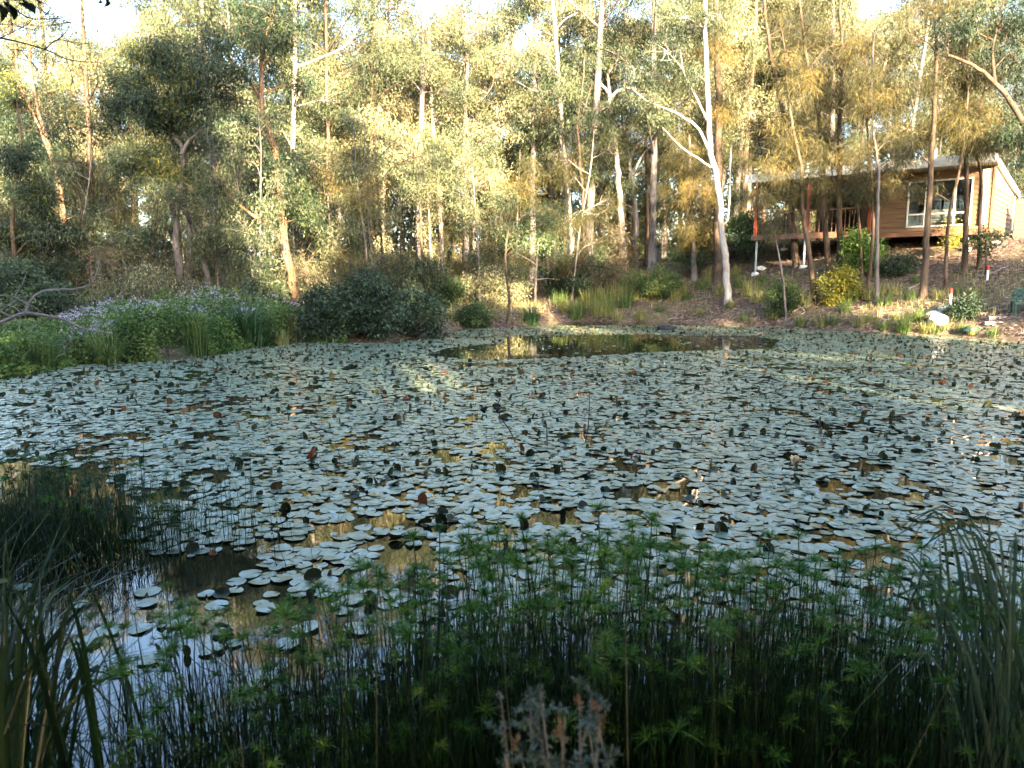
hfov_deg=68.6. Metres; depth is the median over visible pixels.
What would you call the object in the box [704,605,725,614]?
lily pad
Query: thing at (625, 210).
gum sapling
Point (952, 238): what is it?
yellow bush
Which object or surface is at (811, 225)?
woodland shrub
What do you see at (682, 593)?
lily pad
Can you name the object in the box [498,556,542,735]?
papyrus stalk
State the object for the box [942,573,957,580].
lily pad
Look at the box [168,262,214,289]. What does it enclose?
woodland shrub
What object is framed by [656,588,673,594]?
lily pad
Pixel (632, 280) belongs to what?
grass tuft
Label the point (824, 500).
raised lily leaf
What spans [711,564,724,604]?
papyrus stalk
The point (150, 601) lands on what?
lily pad
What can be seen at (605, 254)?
woodland shrub
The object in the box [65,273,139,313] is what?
woodland shrub
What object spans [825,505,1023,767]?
long grass clump
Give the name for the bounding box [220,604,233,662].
papyrus stalk
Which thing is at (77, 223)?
gum sapling
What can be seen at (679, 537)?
papyrus stalk
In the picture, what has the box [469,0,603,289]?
gum tree
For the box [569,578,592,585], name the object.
lily pad
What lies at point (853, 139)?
gum sapling
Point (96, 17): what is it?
sky
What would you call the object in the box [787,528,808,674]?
papyrus stalk
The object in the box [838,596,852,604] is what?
lily pad
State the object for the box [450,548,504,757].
papyrus stalk
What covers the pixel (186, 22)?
gum tree
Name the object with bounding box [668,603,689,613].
lily pad
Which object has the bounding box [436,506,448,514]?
raised lily leaf
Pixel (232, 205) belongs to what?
gum sapling
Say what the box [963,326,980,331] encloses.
upturned tub
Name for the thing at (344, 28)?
gum tree
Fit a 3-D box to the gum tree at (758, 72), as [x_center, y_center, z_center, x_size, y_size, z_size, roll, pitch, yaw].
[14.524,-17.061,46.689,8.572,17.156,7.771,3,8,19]
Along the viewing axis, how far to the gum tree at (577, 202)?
63.09 m
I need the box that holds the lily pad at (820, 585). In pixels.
[812,584,829,590]
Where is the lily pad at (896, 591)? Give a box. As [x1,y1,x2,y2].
[893,588,920,597]
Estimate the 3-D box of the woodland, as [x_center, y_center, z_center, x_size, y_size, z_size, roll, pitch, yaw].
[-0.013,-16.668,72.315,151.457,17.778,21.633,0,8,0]
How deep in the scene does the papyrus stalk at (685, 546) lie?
2.82 m
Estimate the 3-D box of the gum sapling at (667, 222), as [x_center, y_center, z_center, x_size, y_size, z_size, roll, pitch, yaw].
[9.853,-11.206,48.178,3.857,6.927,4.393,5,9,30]
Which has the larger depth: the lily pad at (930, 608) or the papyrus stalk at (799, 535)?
the lily pad at (930, 608)
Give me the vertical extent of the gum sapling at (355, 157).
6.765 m
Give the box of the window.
[906,177,973,227]
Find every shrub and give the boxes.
[59,258,125,300]
[63,230,213,303]
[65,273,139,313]
[65,274,119,305]
[81,219,163,289]
[106,270,173,300]
[107,259,233,318]
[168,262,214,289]
[214,273,293,321]
[222,270,297,311]
[224,267,304,297]
[262,238,365,295]
[262,245,397,308]
[268,279,321,304]
[329,251,438,301]
[337,245,422,283]
[346,248,423,278]
[355,249,452,290]
[389,251,458,301]
[437,268,497,302]
[451,265,492,296]
[455,262,536,306]
[461,248,542,282]
[472,262,534,302]
[482,673,622,767]
[510,254,545,282]
[537,240,625,294]
[543,238,580,270]
[545,254,619,297]
[553,242,643,294]
[575,231,643,270]
[594,213,656,273]
[695,206,783,264]
[762,204,814,242]
[766,205,815,239]
[781,214,815,239]
[781,222,822,242]
[1012,199,1023,230]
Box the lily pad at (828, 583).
[809,578,829,584]
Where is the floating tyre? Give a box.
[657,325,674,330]
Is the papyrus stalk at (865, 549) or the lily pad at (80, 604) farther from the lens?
the lily pad at (80, 604)
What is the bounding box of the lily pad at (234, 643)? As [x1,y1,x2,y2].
[226,639,241,646]
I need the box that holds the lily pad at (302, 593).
[289,591,305,596]
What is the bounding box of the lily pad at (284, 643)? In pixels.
[276,637,298,648]
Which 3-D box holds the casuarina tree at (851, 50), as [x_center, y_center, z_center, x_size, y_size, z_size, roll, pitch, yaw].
[13.272,-8.219,27.402,4.346,10.194,3.230,-1,8,-11]
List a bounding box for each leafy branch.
[0,0,41,21]
[97,0,110,6]
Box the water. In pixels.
[0,321,1023,767]
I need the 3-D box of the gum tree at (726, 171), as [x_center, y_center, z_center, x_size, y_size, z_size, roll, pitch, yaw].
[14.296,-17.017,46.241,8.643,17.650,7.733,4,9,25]
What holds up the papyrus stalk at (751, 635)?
in the water
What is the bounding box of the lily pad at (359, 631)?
[352,626,371,633]
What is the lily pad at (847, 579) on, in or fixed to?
on the water
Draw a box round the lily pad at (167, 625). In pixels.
[156,618,174,627]
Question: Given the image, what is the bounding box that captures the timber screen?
[1013,200,1023,236]
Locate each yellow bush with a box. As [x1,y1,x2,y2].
[811,261,868,306]
[934,217,962,257]
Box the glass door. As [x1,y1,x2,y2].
[830,193,861,231]
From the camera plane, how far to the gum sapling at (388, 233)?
48.25 m
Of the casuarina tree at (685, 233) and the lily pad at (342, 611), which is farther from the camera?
the casuarina tree at (685, 233)
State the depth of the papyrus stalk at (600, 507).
2.50 m
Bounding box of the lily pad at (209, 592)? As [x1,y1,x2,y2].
[197,589,214,596]
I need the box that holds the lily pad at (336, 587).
[326,583,346,591]
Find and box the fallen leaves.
[396,234,1023,335]
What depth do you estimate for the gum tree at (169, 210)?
45.64 m
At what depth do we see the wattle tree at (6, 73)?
34.09 m
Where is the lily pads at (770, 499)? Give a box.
[0,325,1023,767]
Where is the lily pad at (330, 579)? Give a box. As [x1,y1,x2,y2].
[316,576,337,584]
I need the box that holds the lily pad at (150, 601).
[135,598,156,606]
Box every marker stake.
[949,289,952,302]
[986,265,989,280]
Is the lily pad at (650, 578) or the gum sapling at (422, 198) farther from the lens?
the gum sapling at (422, 198)
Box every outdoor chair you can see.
[783,213,795,233]
[820,211,835,231]
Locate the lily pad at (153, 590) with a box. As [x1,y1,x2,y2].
[134,586,160,595]
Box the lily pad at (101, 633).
[88,625,118,635]
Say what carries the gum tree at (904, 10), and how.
on the ground at (1013, 335)
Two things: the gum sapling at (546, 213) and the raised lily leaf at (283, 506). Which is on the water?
the raised lily leaf at (283, 506)
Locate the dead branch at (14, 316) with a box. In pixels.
[0,260,112,359]
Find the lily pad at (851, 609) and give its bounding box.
[842,604,863,615]
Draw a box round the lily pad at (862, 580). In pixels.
[854,578,867,585]
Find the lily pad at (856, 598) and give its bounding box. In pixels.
[853,595,868,600]
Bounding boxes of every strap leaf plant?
[0,517,183,767]
[70,287,116,327]
[217,291,277,342]
[240,315,281,346]
[514,302,548,324]
[545,287,559,298]
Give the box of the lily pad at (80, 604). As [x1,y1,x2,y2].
[73,600,87,607]
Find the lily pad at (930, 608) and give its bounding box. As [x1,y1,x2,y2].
[919,602,947,612]
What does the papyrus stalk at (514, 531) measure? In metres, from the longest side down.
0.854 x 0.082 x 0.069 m
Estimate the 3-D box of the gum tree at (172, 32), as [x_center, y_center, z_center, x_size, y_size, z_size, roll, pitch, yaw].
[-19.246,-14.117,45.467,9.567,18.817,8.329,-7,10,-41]
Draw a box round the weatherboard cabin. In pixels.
[745,153,1019,275]
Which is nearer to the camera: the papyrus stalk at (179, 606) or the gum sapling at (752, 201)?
the papyrus stalk at (179, 606)
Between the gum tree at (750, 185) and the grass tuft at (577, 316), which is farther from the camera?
the gum tree at (750, 185)
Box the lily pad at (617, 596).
[609,588,623,597]
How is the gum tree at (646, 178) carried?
on the ground at (1013, 335)
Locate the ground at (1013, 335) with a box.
[13,234,1023,372]
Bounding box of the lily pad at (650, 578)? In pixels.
[649,577,660,583]
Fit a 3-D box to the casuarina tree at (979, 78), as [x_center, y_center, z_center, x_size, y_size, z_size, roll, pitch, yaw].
[15.200,-7.448,25.734,4.098,8.943,3.282,0,8,0]
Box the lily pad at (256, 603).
[253,600,268,605]
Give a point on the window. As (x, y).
(972, 178)
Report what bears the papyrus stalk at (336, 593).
in the water
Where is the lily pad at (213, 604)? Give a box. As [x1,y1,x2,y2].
[204,600,228,609]
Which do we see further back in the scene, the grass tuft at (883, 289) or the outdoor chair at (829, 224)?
the outdoor chair at (829, 224)
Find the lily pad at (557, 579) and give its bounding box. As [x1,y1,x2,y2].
[551,573,569,582]
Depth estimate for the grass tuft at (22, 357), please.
13.95 m
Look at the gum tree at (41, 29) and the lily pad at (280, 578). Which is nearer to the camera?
the lily pad at (280, 578)
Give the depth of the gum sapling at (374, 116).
27.86 m
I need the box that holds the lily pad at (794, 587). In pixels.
[791,586,808,594]
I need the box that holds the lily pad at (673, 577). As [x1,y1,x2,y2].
[667,575,680,580]
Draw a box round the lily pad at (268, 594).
[263,591,279,596]
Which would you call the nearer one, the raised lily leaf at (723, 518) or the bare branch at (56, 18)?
the bare branch at (56, 18)
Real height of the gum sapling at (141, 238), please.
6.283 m
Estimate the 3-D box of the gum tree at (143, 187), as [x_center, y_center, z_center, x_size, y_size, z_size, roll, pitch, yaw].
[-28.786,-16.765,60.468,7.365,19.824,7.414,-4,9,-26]
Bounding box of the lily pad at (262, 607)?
[255,602,277,612]
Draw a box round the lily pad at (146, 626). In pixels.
[128,623,151,633]
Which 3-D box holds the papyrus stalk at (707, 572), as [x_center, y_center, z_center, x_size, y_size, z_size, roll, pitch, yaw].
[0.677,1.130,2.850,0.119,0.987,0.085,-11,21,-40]
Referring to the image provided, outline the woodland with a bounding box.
[42,131,1023,281]
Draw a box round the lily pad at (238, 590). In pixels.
[229,586,243,592]
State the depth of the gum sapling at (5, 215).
32.30 m
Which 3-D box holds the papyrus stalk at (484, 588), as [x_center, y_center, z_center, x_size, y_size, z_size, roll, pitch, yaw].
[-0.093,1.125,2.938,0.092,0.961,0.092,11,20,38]
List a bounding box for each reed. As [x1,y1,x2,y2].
[30,546,1023,767]
[585,560,589,660]
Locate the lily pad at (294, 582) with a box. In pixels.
[289,578,310,586]
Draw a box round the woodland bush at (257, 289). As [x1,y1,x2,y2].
[225,278,291,321]
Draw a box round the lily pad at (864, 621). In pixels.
[852,616,876,627]
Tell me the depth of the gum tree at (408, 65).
38.07 m
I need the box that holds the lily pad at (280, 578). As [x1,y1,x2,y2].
[270,574,293,581]
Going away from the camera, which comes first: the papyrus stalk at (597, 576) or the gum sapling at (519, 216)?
the papyrus stalk at (597, 576)
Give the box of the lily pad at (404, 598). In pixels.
[390,592,412,602]
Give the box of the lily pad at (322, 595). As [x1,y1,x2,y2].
[315,589,331,596]
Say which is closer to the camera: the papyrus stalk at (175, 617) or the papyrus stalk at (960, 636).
the papyrus stalk at (175, 617)
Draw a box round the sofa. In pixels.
[919,208,962,229]
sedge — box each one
[0,432,387,597]
[25,594,1022,767]
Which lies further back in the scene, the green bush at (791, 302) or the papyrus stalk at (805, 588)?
the green bush at (791, 302)
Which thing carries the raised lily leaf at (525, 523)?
on the water
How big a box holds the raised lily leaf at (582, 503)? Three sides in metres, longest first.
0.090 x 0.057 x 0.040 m
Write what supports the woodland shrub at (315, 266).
on the ground at (1013, 335)
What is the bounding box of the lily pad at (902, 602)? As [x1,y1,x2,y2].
[882,596,908,605]
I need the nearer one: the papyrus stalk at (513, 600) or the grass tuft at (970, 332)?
the papyrus stalk at (513, 600)
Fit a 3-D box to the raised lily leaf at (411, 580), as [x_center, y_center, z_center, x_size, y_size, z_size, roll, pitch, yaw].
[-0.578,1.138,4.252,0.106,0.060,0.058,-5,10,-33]
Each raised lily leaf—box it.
[183,645,190,655]
[185,542,198,552]
[213,587,229,597]
[217,622,232,629]
[280,502,290,511]
[303,516,308,522]
[303,568,321,581]
[306,588,314,603]
[345,568,352,576]
[350,490,359,497]
[363,590,375,604]
[389,536,402,539]
[401,577,416,591]
[418,493,426,503]
[418,518,431,523]
[435,513,446,523]
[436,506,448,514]
[441,584,458,599]
[447,514,458,521]
[520,519,528,527]
[539,494,545,502]
[560,509,565,515]
[568,537,576,544]
[577,500,587,506]
[671,525,676,533]
[683,495,693,500]
[695,523,703,530]
[698,499,703,505]
[714,521,727,532]
[720,516,727,521]
[721,490,729,496]
[763,543,774,554]
[790,550,806,556]
[822,498,829,503]
[839,509,847,512]
[861,586,874,595]
[862,503,869,509]
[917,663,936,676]
[957,519,965,526]
[962,507,969,513]
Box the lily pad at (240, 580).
[226,577,245,585]
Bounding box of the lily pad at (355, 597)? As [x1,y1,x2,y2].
[339,594,362,603]
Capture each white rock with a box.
[757,266,765,269]
[926,310,940,315]
[928,313,948,326]
[938,305,948,313]
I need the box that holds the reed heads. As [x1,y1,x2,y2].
[100,530,1023,767]
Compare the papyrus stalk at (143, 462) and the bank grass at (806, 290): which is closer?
the papyrus stalk at (143, 462)
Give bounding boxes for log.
[983,321,997,325]
[986,316,1007,320]
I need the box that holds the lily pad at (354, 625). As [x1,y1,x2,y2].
[343,622,365,633]
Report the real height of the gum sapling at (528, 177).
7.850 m
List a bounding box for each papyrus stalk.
[0,457,31,533]
[0,475,14,532]
[3,472,52,554]
[5,459,18,513]
[16,454,54,571]
[22,462,28,566]
[28,509,52,563]
[31,454,62,544]
[36,494,65,564]
[39,494,61,568]
[53,452,66,559]
[56,459,80,576]
[56,500,70,560]
[60,462,76,554]
[64,641,109,764]
[66,470,86,549]
[77,504,93,566]
[80,422,90,493]
[80,610,121,684]
[86,635,141,764]
[87,512,93,557]
[92,673,124,760]
[99,619,120,740]
[104,652,140,767]
[110,444,127,499]
[114,619,135,737]
[129,612,143,673]
[132,653,142,714]
[133,663,183,749]
[137,463,154,552]
[139,729,172,767]
[140,426,144,518]
[147,617,182,723]
[148,707,190,767]
[152,629,199,722]
[153,638,201,767]
[153,649,215,734]
[157,580,184,751]
[158,601,198,745]
[164,607,211,766]
[166,598,194,725]
[180,597,198,653]
[187,612,217,766]
[189,695,214,745]
[190,625,230,767]
[202,626,228,738]
[213,620,273,733]
[218,630,230,691]
[219,639,233,698]
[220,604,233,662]
[225,677,237,767]
[229,629,261,721]
[236,628,264,754]
[253,658,279,755]
[282,629,305,767]
[283,592,311,667]
[285,612,305,662]
[294,598,314,728]
[296,611,317,706]
[300,605,320,767]
[307,577,361,753]
[313,580,351,767]
[329,589,343,694]
[335,587,388,767]
[337,626,380,767]
[339,570,355,767]
[340,607,361,726]
[342,671,362,767]
[343,555,381,701]
[352,557,379,767]
[355,633,384,767]
[361,575,387,700]
[369,564,386,652]
[372,579,397,690]
[375,583,403,712]
[381,618,412,753]
[387,620,425,767]
[396,582,405,673]
[399,525,435,717]
[403,570,418,715]
[404,560,414,622]
[405,563,423,756]
[406,569,443,667]
[408,561,423,645]
[415,569,435,634]
[415,581,438,767]
[416,582,427,639]
[418,560,475,678]
[418,587,449,724]
[426,575,450,767]
[427,598,459,710]
[431,522,446,650]
[436,545,447,600]
[438,621,473,711]
[448,551,461,627]
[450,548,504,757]
[453,530,477,720]
[458,521,477,594]
[460,547,480,638]
[464,535,485,615]
[468,535,484,645]
[469,588,516,765]
[474,539,516,754]
[475,562,492,671]
[477,524,515,709]
[488,523,515,652]
[488,524,509,626]
[496,534,512,689]
[497,532,510,630]
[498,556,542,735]
[504,590,509,693]
[505,615,533,715]
[510,529,522,624]
[511,511,540,682]
[512,530,541,726]
[512,564,522,652]
[514,587,550,651]
[521,580,535,766]
[522,566,567,760]
[522,596,549,766]
[526,538,554,678]
[529,557,543,644]
[539,557,555,639]
[540,532,559,765]
[553,527,572,743]
[558,534,600,694]
[558,555,588,757]
[584,540,609,657]
[585,499,611,674]
[586,659,616,767]
[589,630,624,746]
[590,547,612,660]
[597,527,618,743]
[597,600,620,737]
[605,568,636,695]
[606,600,623,707]
[617,516,668,767]
[618,556,637,767]
[620,534,635,666]
[628,567,669,767]
[629,534,663,737]
[632,561,659,656]
[635,528,652,631]
[637,541,667,738]
[638,510,664,723]
[643,603,676,767]
[645,543,691,725]
[647,520,663,621]
[649,559,694,745]
[649,572,662,606]
[658,577,699,673]
[665,577,672,624]
[666,636,692,761]
[667,553,684,723]
[672,544,707,765]
[673,532,686,616]
[673,552,715,760]
[678,551,687,620]
[678,557,698,658]
[687,565,718,666]
[693,581,722,699]
[696,577,799,724]
[709,550,733,657]
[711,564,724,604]
[712,565,735,754]
[716,552,749,659]
[717,563,736,673]
[722,576,750,765]
[743,562,771,762]
[744,568,757,739]
[745,577,781,756]
[753,541,798,666]
[754,528,782,766]
[766,553,787,733]
[774,569,800,730]
[779,558,798,689]
[785,561,809,686]
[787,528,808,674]
[791,569,810,689]
[795,583,815,723]
[799,556,829,693]
[802,549,829,679]
[802,569,837,740]
[804,601,838,761]
[808,614,832,767]
[817,560,851,760]
[819,564,852,676]
[820,607,836,727]
[824,548,848,766]
[829,660,888,765]
[833,542,885,767]
[833,606,851,639]
[837,577,856,694]
[838,620,855,690]
[845,556,946,762]
[847,562,888,715]
[851,550,869,626]
[852,586,872,625]
[857,542,907,761]
[859,579,888,713]
[860,545,875,659]
[861,597,883,647]
[862,611,919,767]
[867,584,875,730]
[870,535,881,660]
[878,569,922,766]
[892,560,908,644]
[905,579,933,650]
[907,538,934,749]
[915,571,944,745]
[922,613,937,726]
[936,584,963,702]
[948,611,978,692]
[953,609,977,744]
[956,602,1000,746]
[963,583,995,765]
[967,606,980,729]
[968,591,985,766]
[976,564,1023,708]
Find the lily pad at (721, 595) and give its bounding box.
[707,591,730,600]
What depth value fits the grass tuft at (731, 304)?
30.54 m
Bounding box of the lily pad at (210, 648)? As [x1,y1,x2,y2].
[198,643,222,654]
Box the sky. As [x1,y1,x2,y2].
[0,0,1023,271]
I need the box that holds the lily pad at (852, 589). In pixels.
[847,588,859,595]
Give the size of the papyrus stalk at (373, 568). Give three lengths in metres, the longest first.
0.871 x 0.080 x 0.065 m
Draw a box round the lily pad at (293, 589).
[287,586,302,591]
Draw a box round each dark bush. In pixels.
[0,250,86,330]
[283,276,360,343]
[320,257,415,341]
[387,280,460,339]
[661,236,711,276]
[873,249,922,278]
[936,288,990,325]
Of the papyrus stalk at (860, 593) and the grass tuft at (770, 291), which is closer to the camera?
the papyrus stalk at (860, 593)
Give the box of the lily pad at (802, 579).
[791,575,812,584]
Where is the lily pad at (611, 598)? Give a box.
[590,591,613,600]
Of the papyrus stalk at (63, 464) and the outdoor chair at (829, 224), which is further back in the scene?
the outdoor chair at (829, 224)
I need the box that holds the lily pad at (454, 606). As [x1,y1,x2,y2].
[448,601,461,608]
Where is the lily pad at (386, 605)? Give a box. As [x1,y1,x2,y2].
[378,601,397,609]
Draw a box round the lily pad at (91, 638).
[76,634,100,647]
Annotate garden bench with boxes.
[1010,288,1023,315]
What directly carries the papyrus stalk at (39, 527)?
in the water
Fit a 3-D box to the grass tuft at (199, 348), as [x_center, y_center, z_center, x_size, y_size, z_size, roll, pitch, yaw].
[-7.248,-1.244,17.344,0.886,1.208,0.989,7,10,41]
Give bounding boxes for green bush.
[428,269,472,309]
[450,298,496,328]
[610,259,684,299]
[724,206,763,252]
[759,272,806,319]
[834,223,896,277]
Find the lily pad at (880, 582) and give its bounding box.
[872,578,894,586]
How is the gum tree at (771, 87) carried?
on the ground at (1013, 335)
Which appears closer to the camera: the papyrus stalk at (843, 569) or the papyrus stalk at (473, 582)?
the papyrus stalk at (843, 569)
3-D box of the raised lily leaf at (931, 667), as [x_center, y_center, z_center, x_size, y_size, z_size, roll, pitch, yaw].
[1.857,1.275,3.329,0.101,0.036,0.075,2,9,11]
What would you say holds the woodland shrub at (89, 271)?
on the ground at (1013, 335)
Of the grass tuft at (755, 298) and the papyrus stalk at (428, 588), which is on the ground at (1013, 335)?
the grass tuft at (755, 298)
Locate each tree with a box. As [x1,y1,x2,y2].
[0,0,110,266]
[0,0,124,192]
[0,0,131,206]
[0,4,83,262]
[0,30,89,308]
[0,42,39,124]
[0,45,113,309]
[0,46,45,176]
[0,100,96,299]
[4,41,102,217]
[19,0,180,292]
[25,28,169,261]
[42,36,142,242]
[63,25,145,266]
[77,0,245,255]
[81,75,171,269]
[87,27,218,289]
[90,18,244,250]
[94,126,148,236]
[99,0,327,290]
[104,69,159,267]
[108,0,278,287]
[110,1,243,222]
[120,93,239,312]
[123,0,314,280]
[133,89,236,273]
[145,4,274,282]
[156,0,307,269]
[177,0,333,318]
[205,8,339,277]
[217,31,333,282]
[221,0,361,276]
[235,0,381,267]
[240,0,410,266]
[241,0,384,242]
[244,100,298,279]
[253,10,325,237]
[267,41,378,285]
[276,35,360,227]
[297,0,457,256]
[297,14,409,270]
[302,0,418,241]
[304,0,464,250]
[308,32,418,217]
[338,3,419,255]
[342,100,424,230]
[350,0,510,269]
[362,0,501,264]
[366,66,415,234]
[375,74,441,263]
[376,0,488,257]
[376,34,480,263]
[379,52,476,262]
[382,94,414,253]
[392,210,423,234]
[394,40,418,263]
[395,46,474,260]
[395,126,470,264]
[399,57,478,257]
[400,30,527,278]
[405,4,531,296]
[437,0,550,265]
[438,1,525,259]
[446,59,504,217]
[458,17,537,221]
[460,99,514,214]
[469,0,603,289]
[469,0,614,272]
[469,47,530,245]
[471,22,555,157]
[482,180,586,325]
[487,44,558,234]
[496,2,622,197]
[498,1,592,280]
[499,0,668,282]
[504,35,608,203]
[506,0,607,260]
[511,0,634,263]
[512,226,587,300]
[543,164,614,213]
[545,0,648,241]
[547,37,632,262]
[547,111,580,249]
[558,0,630,173]
[559,60,649,237]
[566,0,687,270]
[569,0,658,216]
[570,89,640,262]
[572,56,665,257]
[577,0,712,274]
[587,15,702,266]
[596,100,685,268]
[605,77,638,261]
[611,0,694,257]
[613,0,746,304]
[620,0,712,235]
[637,0,744,229]
[643,43,701,169]
[644,0,774,251]
[649,0,761,229]
[651,124,736,280]
[661,34,740,247]
[664,44,703,185]
[672,0,816,191]
[673,0,869,215]
[677,0,762,283]
[685,0,789,206]
[687,0,806,216]
[714,1,800,210]
[723,0,867,241]
[725,9,817,220]
[726,88,761,213]
[731,0,837,268]
[738,181,791,320]
[741,0,852,304]
[743,1,864,210]
[758,0,870,239]
[758,0,913,239]
[762,11,899,126]
[768,0,876,276]
[774,0,891,240]
[782,0,885,270]
[822,7,930,290]
[826,0,908,156]
[831,30,932,301]
[834,0,943,165]
[834,60,927,284]
[837,15,917,163]
[843,0,1008,156]
[858,2,954,160]
[861,0,950,159]
[874,0,963,157]
[874,0,1015,158]
[880,0,978,298]
[891,33,1009,291]
[903,0,1021,145]
[906,0,1023,150]
[912,0,1023,176]
[918,0,1023,275]
[920,18,1018,156]
[926,1,1023,268]
[939,3,1021,140]
[952,223,1020,279]
[977,16,1023,232]
[998,2,1023,159]
[1001,56,1023,166]
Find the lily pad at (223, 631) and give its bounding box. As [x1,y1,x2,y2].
[212,627,233,634]
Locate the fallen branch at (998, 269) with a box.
[980,254,1009,276]
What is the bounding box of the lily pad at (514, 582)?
[504,580,519,589]
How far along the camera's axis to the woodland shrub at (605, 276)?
35.88 m
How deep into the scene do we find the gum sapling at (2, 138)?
31.38 m
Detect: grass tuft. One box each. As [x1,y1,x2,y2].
[0,343,34,366]
[0,497,121,637]
[0,523,156,746]
[1,587,114,724]
[5,562,179,767]
[12,327,70,367]
[29,672,267,767]
[63,316,150,364]
[65,346,87,360]
[165,340,192,358]
[178,309,213,356]
[269,328,291,345]
[281,311,311,342]
[445,304,462,319]
[485,308,497,320]
[548,289,570,305]
[553,294,580,312]
[562,297,590,315]
[565,304,586,319]
[573,286,588,300]
[573,287,601,307]
[585,284,615,301]
[587,291,619,316]
[593,289,620,311]
[596,282,623,299]
[605,282,636,299]
[610,306,625,320]
[611,287,642,307]
[621,283,640,299]
[623,272,641,287]
[633,308,649,319]
[654,305,664,312]
[656,266,679,283]
[667,287,682,299]
[673,280,691,295]
[680,291,695,299]
[692,277,712,289]
[694,308,703,314]
[699,264,713,280]
[706,283,732,294]
[722,297,736,307]
[730,263,742,274]
[730,272,750,287]
[737,312,749,321]
[739,275,763,295]
[744,287,771,302]
[753,273,770,284]
[761,283,782,299]
[764,307,777,318]
[792,313,808,326]
[793,286,813,307]
[807,313,831,326]
[823,313,839,324]
[833,298,857,312]
[840,289,860,302]
[848,312,869,326]
[859,283,881,299]
[864,313,877,321]
[867,280,891,295]
[871,288,899,304]
[874,317,893,330]
[880,506,1023,755]
[884,280,904,294]
[885,306,925,333]
[886,311,900,319]
[902,286,920,299]
[908,306,928,320]
[909,271,920,282]
[913,321,934,332]
[928,322,942,333]
[931,287,949,299]
[939,320,953,329]
[949,283,967,294]
[954,320,967,332]
[966,322,979,334]
[967,284,983,294]
[985,324,1004,336]
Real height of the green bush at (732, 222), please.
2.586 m
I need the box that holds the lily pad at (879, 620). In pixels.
[870,617,899,626]
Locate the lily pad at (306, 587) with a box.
[295,583,314,591]
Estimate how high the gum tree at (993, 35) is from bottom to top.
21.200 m
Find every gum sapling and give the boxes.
[0,118,40,263]
[0,185,22,258]
[6,89,130,303]
[24,132,144,297]
[68,194,90,300]
[75,175,152,286]
[88,187,130,255]
[92,138,212,296]
[100,199,150,270]
[105,185,140,258]
[108,207,145,272]
[136,214,194,277]
[138,151,204,281]
[154,75,272,287]
[156,215,204,282]
[170,102,265,286]
[179,164,257,294]
[185,92,284,281]
[200,189,269,292]
[213,93,308,296]
[218,193,292,292]
[239,132,346,292]
[248,142,341,287]
[261,178,334,287]
[285,178,344,282]
[290,130,383,276]
[308,101,448,296]
[314,130,428,285]
[314,200,349,269]
[324,172,407,270]
[328,101,404,280]
[334,188,396,253]
[343,138,393,259]
[398,147,456,263]
[422,196,462,271]
[424,173,488,265]
[424,195,462,269]
[431,116,510,302]
[440,184,500,300]
[443,212,471,284]
[458,188,530,284]
[461,208,481,253]
[468,167,537,267]
[469,147,559,297]
[475,164,513,256]
[480,156,527,253]
[502,146,538,252]
[505,192,545,270]
[515,203,557,281]
[523,184,581,267]
[527,159,575,261]
[537,146,597,250]
[539,129,637,300]
[539,165,585,253]
[564,196,603,252]
[584,171,641,252]
[595,172,643,247]
[595,182,630,257]
[615,151,672,245]
[632,173,649,253]
[638,156,693,258]
[639,185,672,260]
[680,106,754,226]
[701,132,755,231]
[722,144,778,217]
[724,158,769,218]
[751,171,775,220]
[766,152,814,219]
[819,121,869,164]
[871,123,918,160]
[871,125,937,159]
[922,109,959,156]
[950,92,1018,155]
[999,132,1023,205]
[1001,147,1023,196]
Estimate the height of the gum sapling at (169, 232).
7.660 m
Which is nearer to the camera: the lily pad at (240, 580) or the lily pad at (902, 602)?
the lily pad at (902, 602)
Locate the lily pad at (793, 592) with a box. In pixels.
[788,591,802,597]
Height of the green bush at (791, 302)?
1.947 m
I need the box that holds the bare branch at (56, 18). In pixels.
[0,0,102,88]
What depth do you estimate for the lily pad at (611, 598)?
4.14 m
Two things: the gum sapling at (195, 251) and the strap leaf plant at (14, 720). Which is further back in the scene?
the gum sapling at (195, 251)
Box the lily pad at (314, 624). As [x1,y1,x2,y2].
[292,620,317,631]
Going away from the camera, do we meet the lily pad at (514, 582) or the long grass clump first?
the long grass clump
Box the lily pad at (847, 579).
[839,578,859,584]
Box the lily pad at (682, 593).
[674,589,692,596]
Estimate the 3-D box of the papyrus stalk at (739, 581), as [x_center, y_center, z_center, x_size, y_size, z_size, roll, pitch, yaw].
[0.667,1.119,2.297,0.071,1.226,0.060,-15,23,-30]
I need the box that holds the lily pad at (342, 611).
[335,607,346,614]
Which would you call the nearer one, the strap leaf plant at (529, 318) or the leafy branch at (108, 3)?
the leafy branch at (108, 3)
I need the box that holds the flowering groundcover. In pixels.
[0,283,348,379]
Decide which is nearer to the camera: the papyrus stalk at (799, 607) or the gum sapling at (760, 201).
the papyrus stalk at (799, 607)
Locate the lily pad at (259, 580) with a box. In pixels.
[249,577,270,584]
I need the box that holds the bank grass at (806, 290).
[421,257,1023,334]
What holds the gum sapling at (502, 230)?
on the ground at (1013, 335)
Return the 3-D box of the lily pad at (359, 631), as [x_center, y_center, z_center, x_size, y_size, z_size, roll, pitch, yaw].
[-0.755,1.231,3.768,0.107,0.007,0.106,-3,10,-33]
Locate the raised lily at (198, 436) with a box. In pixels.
[0,324,1023,738]
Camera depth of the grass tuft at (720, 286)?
33.16 m
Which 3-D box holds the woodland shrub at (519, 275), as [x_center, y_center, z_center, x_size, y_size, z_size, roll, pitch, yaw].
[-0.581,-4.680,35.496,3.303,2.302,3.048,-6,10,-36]
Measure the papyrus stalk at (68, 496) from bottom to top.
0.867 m

